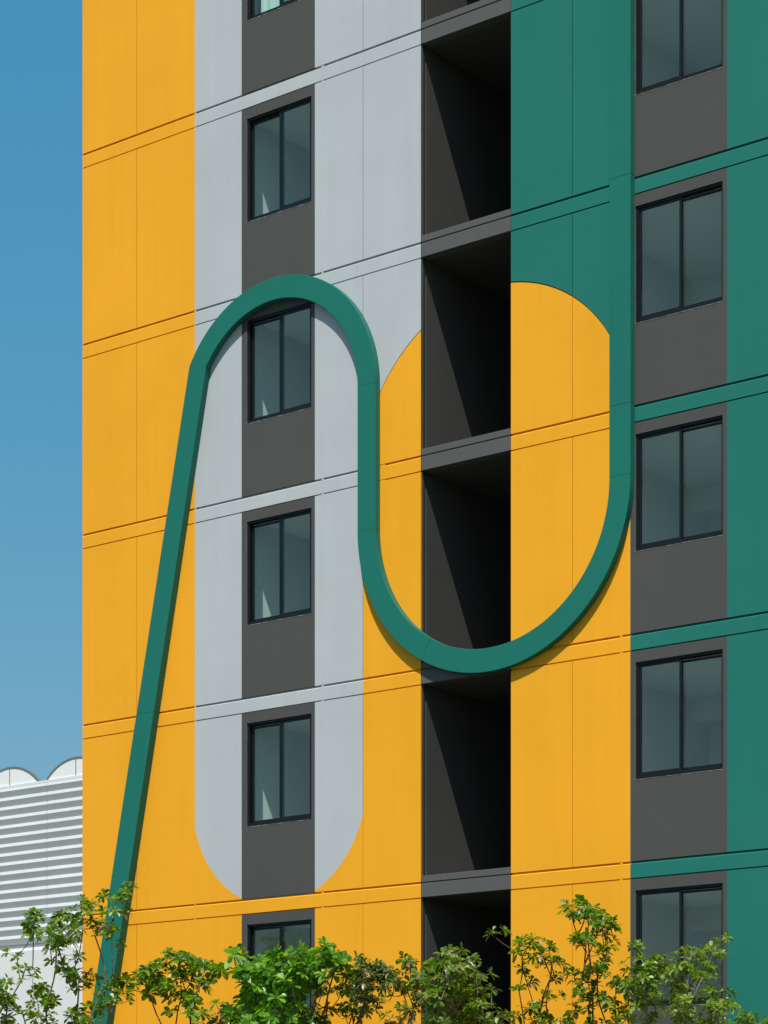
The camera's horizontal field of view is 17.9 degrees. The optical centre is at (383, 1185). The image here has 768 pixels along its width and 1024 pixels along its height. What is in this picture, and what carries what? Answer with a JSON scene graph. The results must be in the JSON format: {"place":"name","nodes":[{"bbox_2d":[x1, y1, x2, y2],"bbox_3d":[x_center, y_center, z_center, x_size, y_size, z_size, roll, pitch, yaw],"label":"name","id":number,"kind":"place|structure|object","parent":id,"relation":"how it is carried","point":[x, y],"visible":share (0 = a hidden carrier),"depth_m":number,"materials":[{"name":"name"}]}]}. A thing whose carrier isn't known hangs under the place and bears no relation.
{"place":"outdoors","nodes":[
{"label":"outdoors","id":0,"kind":"place"},
{"bbox_2d":[0,756,83,1023],"bbox_3d":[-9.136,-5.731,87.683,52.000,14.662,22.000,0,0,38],"label":"service building","id":1,"kind":"structure","parent":0,"point":[40,845],"depth_m":74.92,"materials":[{"name":"white metal"}]},
{"bbox_2d":[0,0,83,780],"label":"sky","id":2,"kind":"structure","parent":0,"point":[41,154],"materials":[{"name":"blue"}]},
{"label":"ground","id":3,"kind":"structure","parent":0,"visible":0},
{"bbox_2d":[82,0,767,1023],"bbox_3d":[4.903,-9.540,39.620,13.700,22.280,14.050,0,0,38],"label":"apartment building","id":4,"kind":"structure","parent":3,"relation":"on","point":[422,186],"depth_m":34.72,"materials":[{"name":"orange paint"}]},
{"bbox_2d":[246,0,300,21],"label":"window","id":5,"kind":"structure","parent":4,"relation":"in","point":[255,8],"depth_m":36.24,"materials":[{"name":"glass"}]},
{"bbox_2d":[246,920,310,1023],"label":"window","id":6,"kind":"structure","parent":4,"relation":"in","point":[261,938],"depth_m":36.70,"materials":[{"name":"glass"}]},
{"bbox_2d":[246,714,310,826],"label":"window","id":7,"kind":"structure","parent":4,"relation":"in","point":[279,750],"depth_m":36.77,"materials":[{"name":"glass"}]},
{"bbox_2d":[246,508,310,625],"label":"window","id":8,"kind":"structure","parent":4,"relation":"in","point":[279,547],"depth_m":36.73,"materials":[{"name":"glass"}]},
{"bbox_2d":[246,303,310,423],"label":"window","id":9,"kind":"structure","parent":4,"relation":"in","point":[279,343],"depth_m":36.70,"materials":[{"name":"glass"}]},
{"bbox_2d":[246,97,310,222],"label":"window","id":10,"kind":"structure","parent":4,"relation":"in","point":[278,147],"depth_m":36.66,"materials":[{"name":"glass"}]},
{"bbox_2d":[90,0,634,1023],"bbox_3d":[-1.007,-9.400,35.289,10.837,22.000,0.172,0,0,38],"label":"facade ribbon","id":11,"kind":"object","parent":4,"relation":"attached to","point":[412,638],"visible":1,"depth_m":34.58,"materials":[{"name":"green metal"}]},
{"bbox_2d":[635,883,722,1007],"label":"window","id":12,"kind":"structure","parent":4,"relation":"in","point":[667,919],"depth_m":34.20,"materials":[{"name":"glass"}]},
{"bbox_2d":[635,649,722,779],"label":"window","id":13,"kind":"structure","parent":4,"relation":"in","point":[679,699],"depth_m":34.02,"materials":[{"name":"glass"}]},
{"bbox_2d":[635,415,722,551],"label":"window","id":14,"kind":"structure","parent":4,"relation":"in","point":[679,469],"depth_m":33.78,"materials":[{"name":"glass"}]},
{"bbox_2d":[635,182,722,323],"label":"window","id":15,"kind":"structure","parent":4,"relation":"in","point":[679,241],"depth_m":33.28,"materials":[{"name":"glass"}]},
{"bbox_2d":[635,0,722,95],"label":"window","id":16,"kind":"structure","parent":4,"relation":"in","point":[676,40],"depth_m":33.55,"materials":[{"name":"glass"}]},
{"bbox_3d":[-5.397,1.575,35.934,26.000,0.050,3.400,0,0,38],"label":"planting bed","id":17,"kind":"structure","parent":3,"relation":"on","visible":0},
{"bbox_2d":[0,894,109,1023],"bbox_3d":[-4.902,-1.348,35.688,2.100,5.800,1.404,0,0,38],"label":"shrub","id":18,"kind":"object","parent":17,"relation":"on","point":[60,918],"visible":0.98,"depth_m":35.60,"materials":[{"name":"green plant"}]},
{"bbox_2d":[63,881,137,1023],"bbox_3d":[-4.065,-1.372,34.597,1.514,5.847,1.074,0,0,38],"label":"shrub","id":19,"kind":"object","parent":17,"relation":"on","point":[110,929],"visible":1,"depth_m":34.51,"materials":[{"name":"green plant"}]},
{"bbox_2d":[104,947,256,1023],"bbox_3d":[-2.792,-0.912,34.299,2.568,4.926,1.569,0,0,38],"label":"shrub","id":20,"kind":"object","parent":17,"relation":"on","point":[194,964],"visible":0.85,"depth_m":34.02,"materials":[{"name":"green plant"}]},
{"bbox_2d":[193,936,363,1023],"bbox_3d":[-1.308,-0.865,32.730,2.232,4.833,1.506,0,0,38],"label":"shrub","id":21,"kind":"object","parent":17,"relation":"on","point":[260,1008],"visible":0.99,"depth_m":32.44,"materials":[{"name":"green plant"}]},
{"bbox_2d":[283,959,387,1023],"bbox_3d":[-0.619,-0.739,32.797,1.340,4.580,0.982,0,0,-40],"label":"shrub","id":22,"kind":"object","parent":17,"relation":"on","point":[346,991],"visible":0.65,"depth_m":32.66,"materials":[{"name":"green plant"}]},
{"bbox_2d":[338,953,428,1023],"bbox_3d":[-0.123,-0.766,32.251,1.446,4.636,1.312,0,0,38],"label":"shrub","id":23,"kind":"object","parent":17,"relation":"on","point":[369,975],"visible":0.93,"depth_m":32.06,"materials":[{"name":"green plant"}]},
{"bbox_2d":[379,942,526,1023],"bbox_3d":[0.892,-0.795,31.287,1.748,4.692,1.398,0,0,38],"label":"shrub","id":24,"kind":"object","parent":17,"relation":"on","point":[450,977],"visible":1,"depth_m":31.17,"materials":[{"name":"green plant"}]},
{"bbox_2d":[482,894,644,1023],"bbox_3d":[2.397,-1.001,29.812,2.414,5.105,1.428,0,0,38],"label":"shrub","id":25,"kind":"object","parent":17,"relation":"on","point":[596,922],"visible":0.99,"depth_m":29.79,"materials":[{"name":"green plant"}]},
{"bbox_2d":[597,929,743,1023],"bbox_3d":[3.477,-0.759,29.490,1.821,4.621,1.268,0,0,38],"label":"shrub","id":26,"kind":"object","parent":17,"relation":"on","point":[646,976],"visible":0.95,"depth_m":29.25,"materials":[{"name":"green plant"}]},
{"bbox_2d":[695,985,767,1023],"bbox_3d":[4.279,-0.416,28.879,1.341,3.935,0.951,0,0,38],"label":"shrub","id":27,"kind":"object","parent":17,"relation":"on","point":[715,1004],"visible":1,"depth_m":28.86,"materials":[{"name":"green plant"}]}
]}

